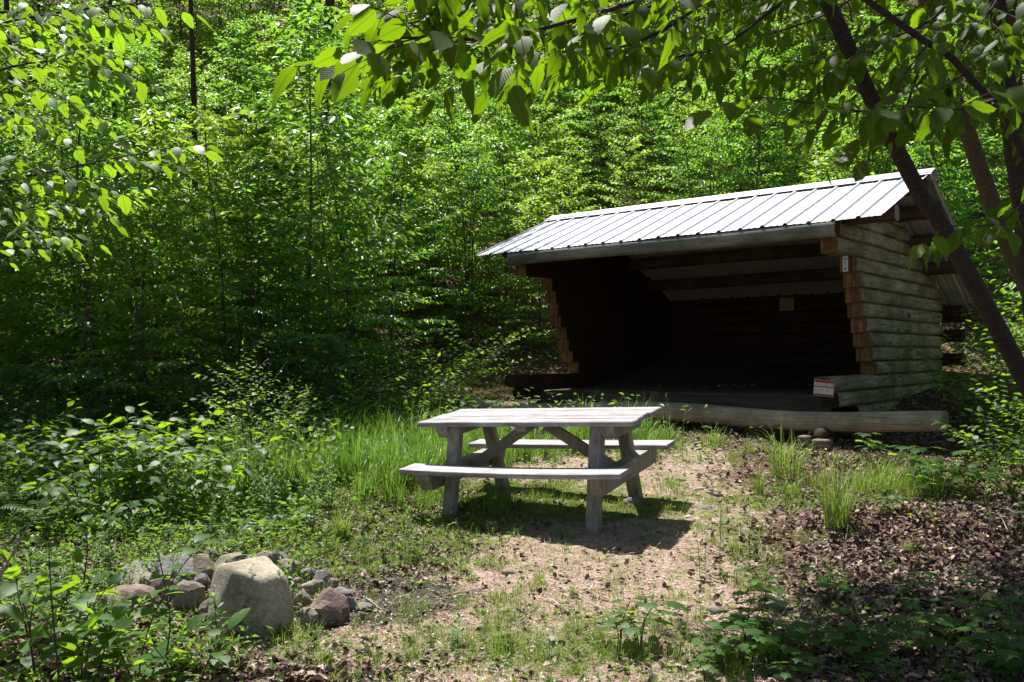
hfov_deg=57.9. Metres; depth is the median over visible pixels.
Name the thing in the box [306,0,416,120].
young tree
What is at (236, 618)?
seedling
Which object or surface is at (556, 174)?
sapling
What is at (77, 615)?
weed
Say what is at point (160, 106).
sapling
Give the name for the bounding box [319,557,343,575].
grass tuft
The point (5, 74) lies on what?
sapling
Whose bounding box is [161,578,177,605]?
stone
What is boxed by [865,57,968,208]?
sapling
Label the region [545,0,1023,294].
birch tree
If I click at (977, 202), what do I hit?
sapling
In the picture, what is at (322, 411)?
bush
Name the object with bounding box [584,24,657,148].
sapling
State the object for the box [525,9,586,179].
sapling
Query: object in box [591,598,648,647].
maple seedling
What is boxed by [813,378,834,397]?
hanging sign
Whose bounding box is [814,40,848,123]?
sapling
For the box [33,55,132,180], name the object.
sapling
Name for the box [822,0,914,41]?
young tree
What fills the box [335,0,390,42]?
young tree
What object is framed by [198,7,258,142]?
sapling
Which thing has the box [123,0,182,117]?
sapling
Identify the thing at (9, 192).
sapling
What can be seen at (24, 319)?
sapling
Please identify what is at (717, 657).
maple seedling
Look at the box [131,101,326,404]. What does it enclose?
sapling
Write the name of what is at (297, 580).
stone
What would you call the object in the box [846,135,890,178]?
sapling
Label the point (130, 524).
ground cover
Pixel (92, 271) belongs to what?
sapling
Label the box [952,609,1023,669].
maple seedling
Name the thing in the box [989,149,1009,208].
sapling
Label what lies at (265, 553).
stone
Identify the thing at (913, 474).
grass tuft
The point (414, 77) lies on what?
sapling
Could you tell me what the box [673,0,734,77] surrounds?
young tree
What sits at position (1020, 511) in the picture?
maple seedling
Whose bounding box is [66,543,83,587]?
weed
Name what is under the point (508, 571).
flat stone
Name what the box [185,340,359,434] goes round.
bush
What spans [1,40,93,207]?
sapling
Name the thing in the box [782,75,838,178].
sapling
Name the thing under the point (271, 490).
weed
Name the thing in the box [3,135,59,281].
sapling
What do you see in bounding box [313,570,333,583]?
stone
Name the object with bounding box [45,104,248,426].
sapling
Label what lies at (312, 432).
weed
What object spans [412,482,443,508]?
grass tuft
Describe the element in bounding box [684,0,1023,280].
slender tree
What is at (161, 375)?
bush
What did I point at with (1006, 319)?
bush
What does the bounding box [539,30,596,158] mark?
sapling
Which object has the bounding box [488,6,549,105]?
sapling
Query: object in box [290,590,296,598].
stone
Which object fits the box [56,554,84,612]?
weed
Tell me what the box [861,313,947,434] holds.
thin sapling
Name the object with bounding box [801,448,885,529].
grass tuft
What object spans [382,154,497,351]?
sapling
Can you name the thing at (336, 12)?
young tree
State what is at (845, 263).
trail sign
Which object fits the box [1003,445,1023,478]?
maple seedling
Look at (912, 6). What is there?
young tree
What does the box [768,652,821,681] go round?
maple seedling
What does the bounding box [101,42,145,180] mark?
sapling
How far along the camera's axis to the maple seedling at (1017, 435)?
8.74 m
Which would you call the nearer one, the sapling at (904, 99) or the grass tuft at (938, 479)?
the grass tuft at (938, 479)
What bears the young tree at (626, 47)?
on the ground at (680, 368)
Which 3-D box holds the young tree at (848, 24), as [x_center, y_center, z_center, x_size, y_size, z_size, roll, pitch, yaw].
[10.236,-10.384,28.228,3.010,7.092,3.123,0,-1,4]
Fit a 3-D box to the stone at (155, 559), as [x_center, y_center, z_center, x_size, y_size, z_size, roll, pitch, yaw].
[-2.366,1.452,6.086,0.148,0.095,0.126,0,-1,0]
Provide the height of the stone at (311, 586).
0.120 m
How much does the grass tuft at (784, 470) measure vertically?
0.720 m
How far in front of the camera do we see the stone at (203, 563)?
5.60 m
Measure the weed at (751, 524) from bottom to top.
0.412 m
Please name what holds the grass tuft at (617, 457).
on the ground at (680, 368)
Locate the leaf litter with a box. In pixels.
[0,381,1023,681]
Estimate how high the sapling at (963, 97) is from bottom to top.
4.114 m
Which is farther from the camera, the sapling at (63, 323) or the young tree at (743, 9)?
the young tree at (743, 9)
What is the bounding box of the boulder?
[207,556,293,637]
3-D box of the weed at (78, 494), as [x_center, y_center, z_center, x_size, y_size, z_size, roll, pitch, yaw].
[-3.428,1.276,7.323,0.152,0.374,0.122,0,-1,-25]
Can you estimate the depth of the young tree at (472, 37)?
32.87 m
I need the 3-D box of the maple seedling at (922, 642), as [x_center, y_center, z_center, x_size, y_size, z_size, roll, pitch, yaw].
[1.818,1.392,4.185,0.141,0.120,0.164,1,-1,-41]
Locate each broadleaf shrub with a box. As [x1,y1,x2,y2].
[0,400,81,490]
[0,401,223,504]
[17,448,220,525]
[81,406,287,506]
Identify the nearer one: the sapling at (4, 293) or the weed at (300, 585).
the weed at (300, 585)
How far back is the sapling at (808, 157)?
22.99 m
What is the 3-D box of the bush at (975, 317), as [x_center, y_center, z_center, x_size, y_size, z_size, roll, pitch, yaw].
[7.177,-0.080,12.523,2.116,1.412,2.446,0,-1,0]
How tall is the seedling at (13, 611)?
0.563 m
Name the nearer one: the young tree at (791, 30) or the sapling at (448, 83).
the sapling at (448, 83)
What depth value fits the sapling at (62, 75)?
23.44 m
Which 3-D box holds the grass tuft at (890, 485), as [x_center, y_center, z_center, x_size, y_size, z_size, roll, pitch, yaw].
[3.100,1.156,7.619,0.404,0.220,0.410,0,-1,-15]
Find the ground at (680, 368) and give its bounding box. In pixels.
[0,0,1023,681]
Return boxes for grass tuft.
[262,612,325,647]
[319,502,362,542]
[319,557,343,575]
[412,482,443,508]
[459,478,523,511]
[471,598,528,658]
[507,448,524,462]
[533,563,545,582]
[541,449,556,459]
[556,543,572,551]
[608,449,621,460]
[649,470,690,491]
[682,520,703,527]
[695,423,725,447]
[712,443,740,460]
[738,437,761,453]
[745,411,832,481]
[747,460,771,494]
[763,437,792,459]
[766,475,805,496]
[790,471,824,489]
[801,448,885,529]
[821,565,858,583]
[836,462,874,486]
[847,464,879,484]
[847,474,876,495]
[853,458,919,485]
[855,451,904,480]
[858,465,897,493]
[875,473,906,495]
[877,464,920,482]
[884,468,915,487]
[892,471,949,498]
[894,453,945,485]
[894,475,926,496]
[921,465,955,490]
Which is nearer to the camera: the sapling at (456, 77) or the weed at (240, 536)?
the weed at (240, 536)
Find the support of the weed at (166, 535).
on the ground at (680, 368)
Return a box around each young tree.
[0,0,57,84]
[0,0,85,86]
[1,0,68,41]
[19,0,102,34]
[61,0,106,46]
[69,0,179,83]
[89,0,153,53]
[96,0,188,62]
[131,0,209,56]
[139,0,227,119]
[141,0,219,70]
[148,0,242,83]
[176,0,263,115]
[197,0,291,66]
[204,1,278,49]
[262,0,343,36]
[273,0,338,82]
[304,0,388,50]
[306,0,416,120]
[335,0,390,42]
[370,0,420,90]
[443,0,489,79]
[483,2,548,66]
[513,0,582,118]
[545,0,653,136]
[597,0,671,114]
[648,0,741,93]
[659,0,746,113]
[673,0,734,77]
[696,0,799,92]
[709,0,772,54]
[742,0,821,94]
[762,0,852,61]
[804,0,902,96]
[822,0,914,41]
[846,0,917,80]
[893,2,973,11]
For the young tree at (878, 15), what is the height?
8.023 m
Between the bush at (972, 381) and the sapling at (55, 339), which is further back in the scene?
the sapling at (55, 339)
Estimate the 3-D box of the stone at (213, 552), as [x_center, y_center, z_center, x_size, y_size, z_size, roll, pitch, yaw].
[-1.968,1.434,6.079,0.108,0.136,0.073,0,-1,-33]
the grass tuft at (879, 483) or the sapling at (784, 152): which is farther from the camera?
the sapling at (784, 152)
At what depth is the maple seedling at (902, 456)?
8.00 m
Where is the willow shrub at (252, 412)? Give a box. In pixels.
[196,337,312,456]
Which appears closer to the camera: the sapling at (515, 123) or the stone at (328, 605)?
the stone at (328, 605)
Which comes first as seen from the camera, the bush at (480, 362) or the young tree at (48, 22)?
the bush at (480, 362)
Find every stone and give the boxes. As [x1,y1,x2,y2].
[102,584,159,614]
[120,559,155,573]
[124,567,165,595]
[144,553,163,562]
[155,555,194,581]
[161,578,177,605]
[170,579,206,611]
[191,553,215,581]
[194,573,210,585]
[197,598,208,622]
[206,549,220,561]
[215,552,244,566]
[257,550,270,555]
[268,550,287,563]
[277,558,304,576]
[289,577,305,586]
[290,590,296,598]
[293,588,311,607]
[294,607,318,624]
[297,579,326,596]
[301,567,315,579]
[309,588,350,624]
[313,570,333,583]
[328,578,338,587]
[335,587,350,595]
[346,596,355,610]
[354,602,372,611]
[358,611,366,619]
[501,570,514,572]
[622,497,639,505]
[679,603,691,610]
[696,505,716,509]
[707,491,721,495]
[709,606,720,613]
[765,599,787,611]
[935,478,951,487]
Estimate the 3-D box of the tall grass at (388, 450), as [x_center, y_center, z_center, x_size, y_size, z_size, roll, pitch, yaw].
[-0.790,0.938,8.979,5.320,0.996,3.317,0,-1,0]
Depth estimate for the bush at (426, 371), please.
12.47 m
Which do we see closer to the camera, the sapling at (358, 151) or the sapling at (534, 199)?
the sapling at (534, 199)
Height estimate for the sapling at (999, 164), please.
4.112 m
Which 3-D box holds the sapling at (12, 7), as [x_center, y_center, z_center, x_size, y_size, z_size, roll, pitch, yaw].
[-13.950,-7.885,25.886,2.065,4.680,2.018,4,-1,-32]
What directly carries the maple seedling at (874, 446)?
on the ground at (680, 368)
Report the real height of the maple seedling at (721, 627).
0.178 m
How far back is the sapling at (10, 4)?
24.32 m
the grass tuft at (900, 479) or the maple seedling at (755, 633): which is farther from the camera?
the grass tuft at (900, 479)
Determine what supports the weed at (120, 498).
on the ground at (680, 368)
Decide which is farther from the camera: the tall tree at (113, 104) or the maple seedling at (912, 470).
the tall tree at (113, 104)
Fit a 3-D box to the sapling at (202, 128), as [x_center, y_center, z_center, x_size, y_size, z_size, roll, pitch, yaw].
[-3.866,-0.911,12.090,2.544,4.252,2.237,0,-1,-28]
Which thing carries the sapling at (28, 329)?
on the ground at (680, 368)
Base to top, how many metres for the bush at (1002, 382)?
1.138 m
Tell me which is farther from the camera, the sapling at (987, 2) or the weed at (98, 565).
the sapling at (987, 2)
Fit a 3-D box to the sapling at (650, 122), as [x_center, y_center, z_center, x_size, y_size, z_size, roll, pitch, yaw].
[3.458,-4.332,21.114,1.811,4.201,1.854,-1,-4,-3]
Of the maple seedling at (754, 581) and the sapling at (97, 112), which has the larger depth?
the sapling at (97, 112)
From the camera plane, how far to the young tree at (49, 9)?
35.43 m
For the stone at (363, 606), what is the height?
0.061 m
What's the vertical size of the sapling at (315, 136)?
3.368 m
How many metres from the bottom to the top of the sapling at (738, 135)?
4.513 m
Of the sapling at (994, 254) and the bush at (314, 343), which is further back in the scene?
the sapling at (994, 254)
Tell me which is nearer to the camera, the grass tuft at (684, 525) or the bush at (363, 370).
the grass tuft at (684, 525)
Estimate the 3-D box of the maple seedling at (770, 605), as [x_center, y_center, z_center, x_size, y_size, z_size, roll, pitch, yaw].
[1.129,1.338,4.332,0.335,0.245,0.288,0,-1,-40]
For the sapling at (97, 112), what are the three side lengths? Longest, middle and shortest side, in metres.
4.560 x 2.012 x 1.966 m
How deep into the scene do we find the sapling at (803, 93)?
21.70 m
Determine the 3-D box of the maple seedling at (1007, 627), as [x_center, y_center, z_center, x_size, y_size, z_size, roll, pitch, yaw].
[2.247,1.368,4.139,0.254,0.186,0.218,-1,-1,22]
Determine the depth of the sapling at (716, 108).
20.86 m
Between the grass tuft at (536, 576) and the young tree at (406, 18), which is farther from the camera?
the young tree at (406, 18)
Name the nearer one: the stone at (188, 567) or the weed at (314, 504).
the stone at (188, 567)
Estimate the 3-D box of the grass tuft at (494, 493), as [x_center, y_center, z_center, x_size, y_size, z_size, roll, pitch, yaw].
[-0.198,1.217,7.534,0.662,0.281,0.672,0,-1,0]
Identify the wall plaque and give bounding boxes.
[779,297,794,311]
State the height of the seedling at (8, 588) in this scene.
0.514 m
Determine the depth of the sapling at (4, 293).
15.46 m
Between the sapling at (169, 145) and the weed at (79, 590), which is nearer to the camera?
the weed at (79, 590)
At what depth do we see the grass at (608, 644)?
5.51 m
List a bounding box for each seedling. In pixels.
[0,547,116,647]
[0,572,123,681]
[28,600,134,681]
[35,520,67,681]
[71,603,207,677]
[72,600,130,679]
[122,530,222,678]
[133,607,250,681]
[138,531,184,667]
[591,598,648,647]
[604,596,688,650]
[683,647,729,680]
[688,617,753,673]
[688,621,734,651]
[704,631,743,667]
[708,622,773,664]
[712,589,777,640]
[725,598,789,649]
[732,566,787,601]
[742,617,814,669]
[753,615,812,659]
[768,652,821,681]
[782,612,833,646]
[799,564,853,600]
[811,615,885,667]
[826,608,905,661]
[850,652,905,680]
[855,433,889,459]
[871,487,906,512]
[871,597,954,655]
[876,446,901,466]
[886,568,939,598]
[887,445,934,470]
[895,636,928,653]
[898,595,928,611]
[903,457,949,479]
[904,467,958,498]
[904,468,932,487]
[905,446,965,489]
[909,598,966,636]
[910,617,948,633]
[932,665,971,681]
[933,450,1002,493]
[940,603,995,636]
[950,574,1022,619]
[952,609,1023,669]
[968,628,1023,681]
[970,640,1022,676]
[979,657,1004,676]
[980,466,1012,486]
[981,621,1023,657]
[987,644,1023,681]
[988,610,1023,632]
[991,427,1023,453]
[1001,587,1023,603]
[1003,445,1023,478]
[1009,502,1023,513]
[1014,474,1023,483]
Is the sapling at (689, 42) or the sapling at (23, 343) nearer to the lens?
the sapling at (23, 343)
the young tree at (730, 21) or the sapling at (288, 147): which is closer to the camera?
the sapling at (288, 147)
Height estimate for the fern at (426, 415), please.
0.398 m
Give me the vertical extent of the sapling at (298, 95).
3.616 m
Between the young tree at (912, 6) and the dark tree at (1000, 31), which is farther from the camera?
the young tree at (912, 6)
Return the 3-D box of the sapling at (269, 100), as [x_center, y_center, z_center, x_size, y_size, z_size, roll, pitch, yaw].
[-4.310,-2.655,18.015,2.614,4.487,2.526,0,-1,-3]
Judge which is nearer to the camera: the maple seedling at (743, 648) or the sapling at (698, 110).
the maple seedling at (743, 648)
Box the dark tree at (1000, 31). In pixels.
[778,0,1023,319]
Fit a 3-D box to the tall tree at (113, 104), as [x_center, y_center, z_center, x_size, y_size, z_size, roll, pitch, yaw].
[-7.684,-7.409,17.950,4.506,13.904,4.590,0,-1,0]
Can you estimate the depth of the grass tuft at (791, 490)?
7.67 m
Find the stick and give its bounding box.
[437,646,496,650]
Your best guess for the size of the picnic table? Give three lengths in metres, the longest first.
1.842 x 1.370 x 0.855 m
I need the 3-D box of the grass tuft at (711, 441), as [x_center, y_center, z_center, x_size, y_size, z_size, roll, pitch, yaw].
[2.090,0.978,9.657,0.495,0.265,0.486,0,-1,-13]
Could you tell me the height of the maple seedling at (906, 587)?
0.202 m
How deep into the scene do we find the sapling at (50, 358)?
13.88 m
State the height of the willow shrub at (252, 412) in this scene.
1.407 m
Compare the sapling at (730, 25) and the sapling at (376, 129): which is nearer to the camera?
the sapling at (376, 129)
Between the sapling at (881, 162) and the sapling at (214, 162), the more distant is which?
the sapling at (881, 162)
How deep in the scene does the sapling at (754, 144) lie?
19.11 m
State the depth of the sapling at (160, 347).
10.73 m
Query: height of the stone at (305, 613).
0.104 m
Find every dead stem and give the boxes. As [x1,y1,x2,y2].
[0,487,52,577]
[77,523,87,581]
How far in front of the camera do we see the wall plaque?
14.92 m
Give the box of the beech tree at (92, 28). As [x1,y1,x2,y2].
[0,0,224,270]
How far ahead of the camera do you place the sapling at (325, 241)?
17.21 m
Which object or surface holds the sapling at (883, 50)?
on the ground at (680, 368)
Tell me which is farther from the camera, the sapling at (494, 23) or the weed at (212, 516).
the sapling at (494, 23)
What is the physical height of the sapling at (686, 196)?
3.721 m
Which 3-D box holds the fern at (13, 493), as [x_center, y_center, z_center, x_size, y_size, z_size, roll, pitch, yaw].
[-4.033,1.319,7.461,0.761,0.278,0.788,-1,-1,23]
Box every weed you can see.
[20,534,41,588]
[46,550,64,600]
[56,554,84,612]
[65,589,82,620]
[65,609,82,633]
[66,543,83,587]
[71,585,86,623]
[72,479,82,520]
[86,571,110,630]
[91,535,107,575]
[95,517,118,566]
[96,584,113,629]
[97,532,107,561]
[98,501,119,566]
[102,539,120,584]
[104,486,117,528]
[117,486,124,517]
[124,561,137,584]
[135,564,149,580]
[160,523,173,553]
[163,540,180,580]
[164,547,184,578]
[170,470,186,515]
[182,516,203,555]
[190,476,199,511]
[205,584,228,640]
[207,500,216,537]
[216,517,230,554]
[223,497,234,533]
[225,482,235,512]
[235,517,247,553]
[248,469,263,511]
[252,466,265,512]
[257,472,268,506]
[265,466,278,511]
[265,486,273,519]
[268,463,280,502]
[275,454,288,506]
[290,453,297,486]
[293,553,309,618]
[302,473,320,528]
[307,416,319,460]
[314,451,328,494]
[318,461,329,504]
[322,463,339,514]
[322,523,332,547]
[357,512,368,550]
[358,439,375,477]
[400,510,415,559]
[450,612,469,644]
[541,631,560,656]
[665,397,671,449]
[678,413,685,458]
[691,528,704,575]
[699,516,710,565]
[714,504,724,566]
[745,502,753,552]
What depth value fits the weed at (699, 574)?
5.71 m
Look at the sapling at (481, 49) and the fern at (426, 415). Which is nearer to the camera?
the fern at (426, 415)
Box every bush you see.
[0,347,157,453]
[98,345,250,435]
[148,347,266,453]
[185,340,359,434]
[200,386,323,447]
[278,382,397,436]
[286,333,436,426]
[289,375,396,432]
[334,353,476,435]
[344,352,473,421]
[378,322,537,404]
[383,333,502,410]
[889,320,1023,431]
[918,343,1013,416]
[924,378,1023,443]
[931,406,1023,472]
[934,301,1023,398]
[954,290,1023,359]
[961,378,1023,430]
[964,290,1023,386]
[968,270,1023,343]
[969,329,1023,406]
[1004,318,1023,351]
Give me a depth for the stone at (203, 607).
4.86 m
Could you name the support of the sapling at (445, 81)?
on the ground at (680, 368)
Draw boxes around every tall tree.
[4,0,15,328]
[108,0,125,311]
[188,0,197,333]
[314,0,334,263]
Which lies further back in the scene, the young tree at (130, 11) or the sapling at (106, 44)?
the young tree at (130, 11)
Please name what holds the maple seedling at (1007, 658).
on the ground at (680, 368)
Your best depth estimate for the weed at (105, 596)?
4.72 m
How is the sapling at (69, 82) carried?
on the ground at (680, 368)
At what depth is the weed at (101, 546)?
6.24 m
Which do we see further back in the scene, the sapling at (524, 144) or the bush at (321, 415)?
the sapling at (524, 144)
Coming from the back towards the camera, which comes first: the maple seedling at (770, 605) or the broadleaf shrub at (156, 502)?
the broadleaf shrub at (156, 502)
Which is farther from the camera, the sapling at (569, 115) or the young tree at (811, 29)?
the young tree at (811, 29)
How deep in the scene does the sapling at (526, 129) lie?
25.02 m
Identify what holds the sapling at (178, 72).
on the ground at (680, 368)
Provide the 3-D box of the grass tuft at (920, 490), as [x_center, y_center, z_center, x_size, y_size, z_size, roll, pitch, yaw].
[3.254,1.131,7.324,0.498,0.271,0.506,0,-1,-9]
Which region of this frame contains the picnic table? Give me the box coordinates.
[399,407,674,533]
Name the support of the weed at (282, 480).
on the ground at (680, 368)
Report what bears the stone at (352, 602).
on the ground at (680, 368)
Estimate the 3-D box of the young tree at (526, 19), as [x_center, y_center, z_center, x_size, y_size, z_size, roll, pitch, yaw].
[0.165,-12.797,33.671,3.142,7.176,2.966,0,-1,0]
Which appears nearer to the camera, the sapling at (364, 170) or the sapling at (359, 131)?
the sapling at (364, 170)
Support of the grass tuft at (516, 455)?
on the ground at (680, 368)
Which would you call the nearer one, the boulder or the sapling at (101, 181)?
the boulder
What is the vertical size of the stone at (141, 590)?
0.188 m
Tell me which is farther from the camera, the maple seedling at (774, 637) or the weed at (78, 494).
the weed at (78, 494)
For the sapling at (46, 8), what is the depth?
27.62 m
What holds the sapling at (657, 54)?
on the ground at (680, 368)
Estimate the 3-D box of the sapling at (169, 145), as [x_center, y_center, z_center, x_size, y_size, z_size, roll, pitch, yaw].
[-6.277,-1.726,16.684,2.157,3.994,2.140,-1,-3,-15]
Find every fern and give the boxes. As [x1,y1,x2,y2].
[0,483,67,518]
[0,498,92,530]
[293,402,405,429]
[356,411,442,432]
[758,424,780,435]
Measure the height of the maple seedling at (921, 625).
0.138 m
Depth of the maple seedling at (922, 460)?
7.51 m
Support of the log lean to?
on the ground at (680, 368)
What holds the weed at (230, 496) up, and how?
on the ground at (680, 368)
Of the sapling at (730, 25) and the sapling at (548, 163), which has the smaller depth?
the sapling at (548, 163)
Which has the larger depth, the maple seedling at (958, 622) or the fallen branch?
the fallen branch
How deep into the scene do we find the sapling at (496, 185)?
19.85 m
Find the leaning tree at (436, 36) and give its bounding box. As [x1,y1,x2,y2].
[272,0,1023,397]
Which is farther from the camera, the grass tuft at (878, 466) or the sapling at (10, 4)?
the sapling at (10, 4)
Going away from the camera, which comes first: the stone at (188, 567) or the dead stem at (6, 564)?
the dead stem at (6, 564)
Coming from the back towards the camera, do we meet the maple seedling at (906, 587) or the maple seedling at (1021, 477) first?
the maple seedling at (1021, 477)
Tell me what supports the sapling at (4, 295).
on the ground at (680, 368)
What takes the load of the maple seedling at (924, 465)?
on the ground at (680, 368)
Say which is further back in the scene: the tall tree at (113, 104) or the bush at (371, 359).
the tall tree at (113, 104)
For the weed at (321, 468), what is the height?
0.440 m
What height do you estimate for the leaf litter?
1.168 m
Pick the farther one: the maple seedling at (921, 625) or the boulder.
the boulder
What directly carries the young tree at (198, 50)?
on the ground at (680, 368)
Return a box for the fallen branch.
[870,609,937,619]
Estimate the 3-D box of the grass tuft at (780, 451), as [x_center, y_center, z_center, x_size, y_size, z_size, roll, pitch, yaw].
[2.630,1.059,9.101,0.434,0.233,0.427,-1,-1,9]
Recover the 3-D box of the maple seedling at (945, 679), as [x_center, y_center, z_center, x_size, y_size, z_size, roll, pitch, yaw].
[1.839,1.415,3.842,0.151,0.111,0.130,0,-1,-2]
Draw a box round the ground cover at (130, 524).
[0,202,1023,681]
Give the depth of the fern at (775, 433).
10.14 m
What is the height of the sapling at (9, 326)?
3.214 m
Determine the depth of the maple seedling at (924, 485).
7.20 m
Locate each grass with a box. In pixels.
[0,432,1023,681]
[122,392,683,508]
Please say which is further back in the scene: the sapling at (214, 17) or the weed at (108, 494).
the sapling at (214, 17)
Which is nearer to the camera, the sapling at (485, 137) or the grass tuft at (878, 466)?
the grass tuft at (878, 466)
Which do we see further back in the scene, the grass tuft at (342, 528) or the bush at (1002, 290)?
the bush at (1002, 290)
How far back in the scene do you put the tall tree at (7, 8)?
16.55 m
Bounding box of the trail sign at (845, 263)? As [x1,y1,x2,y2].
[843,256,847,271]
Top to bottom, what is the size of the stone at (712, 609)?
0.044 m
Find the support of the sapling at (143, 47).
on the ground at (680, 368)
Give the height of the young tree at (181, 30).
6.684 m
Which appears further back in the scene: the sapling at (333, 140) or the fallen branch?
the sapling at (333, 140)
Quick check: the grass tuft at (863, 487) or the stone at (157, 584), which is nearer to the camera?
the stone at (157, 584)
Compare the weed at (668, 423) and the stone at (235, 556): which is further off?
the weed at (668, 423)
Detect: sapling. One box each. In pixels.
[0,0,45,149]
[0,0,47,123]
[0,19,70,353]
[0,38,204,428]
[0,41,187,402]
[0,43,44,160]
[0,51,40,161]
[0,69,187,416]
[0,84,41,272]
[0,96,85,425]
[0,105,66,407]
[0,138,124,392]
[0,150,59,382]
[0,150,73,415]
[0,176,57,352]
[0,224,37,404]
[0,228,30,329]
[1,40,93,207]
[2,0,80,108]
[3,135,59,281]
[3,139,67,300]
[14,65,176,362]
[24,71,73,166]
[29,43,129,270]
[30,17,105,178]
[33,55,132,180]
[37,123,144,342]
[38,0,119,91]
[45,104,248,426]
[52,54,221,378]
[53,178,119,327]
[60,189,208,434]
[65,136,228,396]
[67,90,153,301]
[78,105,134,226]
[86,0,135,115]
[89,41,185,226]
[92,93,218,326]
[93,1,166,135]
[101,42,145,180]
[102,135,218,342]
[110,90,181,247]
[114,33,179,199]
[114,105,319,422]
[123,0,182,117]
[128,2,203,138]
[129,139,270,376]
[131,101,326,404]
[143,41,228,232]
[145,68,213,189]
[154,49,213,159]
[156,89,232,250]
[157,131,245,305]
[157,151,270,342]
[157,169,273,362]
[158,76,205,164]
[172,60,344,381]
[172,144,350,424]
[189,18,295,190]
[189,63,251,192]
[191,139,356,404]
[196,0,287,125]
[198,0,422,409]
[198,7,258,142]
[199,0,269,106]
[205,18,274,156]
[214,101,272,220]
[218,126,290,258]
[223,89,355,313]
[233,0,297,110]
[233,30,313,172]
[243,142,412,425]
[249,20,422,399]
[253,168,304,298]
[262,153,356,346]
[263,27,315,150]
[269,81,357,209]
[269,109,335,256]
[270,162,367,331]
[273,0,349,132]
[275,86,416,341]
[277,88,337,162]
[284,130,354,268]
[285,166,407,381]
[290,73,373,225]
[306,105,474,387]
[312,9,397,161]
[316,0,379,103]
[328,90,454,318]
[330,95,387,216]
[331,74,404,236]
[333,97,370,157]
[336,74,382,189]
[349,97,439,266]
[360,57,415,158]
[360,78,441,210]
[367,115,462,289]
[370,0,422,104]
[370,56,434,169]
[381,1,453,137]
[381,94,454,225]
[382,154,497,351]
[393,81,461,204]
[401,58,487,263]
[407,82,511,318]
[408,85,523,301]
[412,147,530,352]
[420,2,492,160]
[427,63,475,171]
[438,2,484,109]
[439,14,492,137]
[447,74,514,190]
[448,90,560,297]
[448,121,527,268]
[456,94,516,202]
[458,63,542,238]
[481,194,557,355]
[483,57,553,171]
[486,60,603,224]
[487,146,579,333]
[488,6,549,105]
[491,50,561,192]
[494,51,560,158]
[508,0,573,123]
[512,103,572,212]
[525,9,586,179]
[526,120,606,221]
[533,162,599,292]
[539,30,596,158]
[540,55,611,187]
[542,5,643,211]
[553,48,635,212]
[562,32,629,163]
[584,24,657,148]
[594,134,663,206]
[599,74,688,202]
[609,76,681,182]
[613,25,682,151]
[621,0,670,102]
[625,89,705,200]
[636,82,729,200]
[642,12,725,155]
[658,73,737,201]
[663,80,728,195]
[675,109,753,199]
[677,11,782,195]
[697,52,822,194]
[702,29,800,189]
[703,19,765,149]
[709,55,812,194]
[710,16,803,174]
[720,51,786,159]
[733,9,808,147]
[735,10,792,137]
[741,1,818,118]
[758,0,821,106]
[761,80,842,187]
[764,127,825,186]
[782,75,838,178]
[786,77,854,183]
[787,93,887,183]
[799,125,874,182]
[801,1,870,81]
[809,42,881,168]
[810,43,928,179]
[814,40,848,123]
[817,66,894,179]
[828,24,888,156]
[834,0,924,173]
[843,4,920,174]
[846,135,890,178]
[852,22,911,125]
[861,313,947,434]
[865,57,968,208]
[877,36,927,155]
[884,29,991,247]
[889,125,999,275]
[892,130,997,328]
[900,30,1002,202]
[909,68,976,220]
[918,2,997,189]
[924,88,1009,259]
[938,118,1023,332]
[939,0,1004,172]
[943,19,995,145]
[944,55,1023,229]
[958,88,1008,200]
[961,2,1023,164]
[982,166,1021,314]
[983,188,1023,357]
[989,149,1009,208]
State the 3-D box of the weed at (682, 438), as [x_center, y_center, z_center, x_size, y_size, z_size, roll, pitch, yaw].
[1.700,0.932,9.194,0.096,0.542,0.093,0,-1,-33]
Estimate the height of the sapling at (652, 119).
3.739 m
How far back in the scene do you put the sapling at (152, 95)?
14.79 m
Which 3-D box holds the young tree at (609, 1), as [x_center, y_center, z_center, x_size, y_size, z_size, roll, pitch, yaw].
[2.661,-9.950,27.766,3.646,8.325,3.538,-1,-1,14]
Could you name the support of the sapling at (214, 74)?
on the ground at (680, 368)
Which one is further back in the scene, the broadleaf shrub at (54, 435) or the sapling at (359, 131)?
the sapling at (359, 131)
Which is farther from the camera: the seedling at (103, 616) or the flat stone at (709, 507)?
the flat stone at (709, 507)
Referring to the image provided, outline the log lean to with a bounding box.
[460,168,983,450]
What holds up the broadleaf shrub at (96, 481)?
on the ground at (680, 368)
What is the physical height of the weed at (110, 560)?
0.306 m
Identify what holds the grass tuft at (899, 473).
on the ground at (680, 368)
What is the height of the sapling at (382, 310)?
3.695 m
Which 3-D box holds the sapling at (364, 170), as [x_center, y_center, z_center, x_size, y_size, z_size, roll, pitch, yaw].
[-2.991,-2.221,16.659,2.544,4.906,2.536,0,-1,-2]
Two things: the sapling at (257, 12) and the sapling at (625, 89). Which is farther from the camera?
the sapling at (257, 12)
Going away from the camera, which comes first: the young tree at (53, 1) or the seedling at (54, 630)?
the seedling at (54, 630)
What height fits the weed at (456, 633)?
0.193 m
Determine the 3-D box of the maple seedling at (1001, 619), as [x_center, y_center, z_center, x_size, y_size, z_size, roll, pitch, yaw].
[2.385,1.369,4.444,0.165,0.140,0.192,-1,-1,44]
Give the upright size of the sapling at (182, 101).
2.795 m
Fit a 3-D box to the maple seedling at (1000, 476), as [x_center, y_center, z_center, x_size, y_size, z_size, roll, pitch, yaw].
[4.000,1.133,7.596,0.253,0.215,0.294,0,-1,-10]
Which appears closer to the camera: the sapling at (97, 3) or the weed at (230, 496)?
the weed at (230, 496)
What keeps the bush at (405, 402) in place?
on the ground at (680, 368)
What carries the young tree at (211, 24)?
on the ground at (680, 368)
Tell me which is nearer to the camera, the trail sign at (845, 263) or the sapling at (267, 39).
the trail sign at (845, 263)

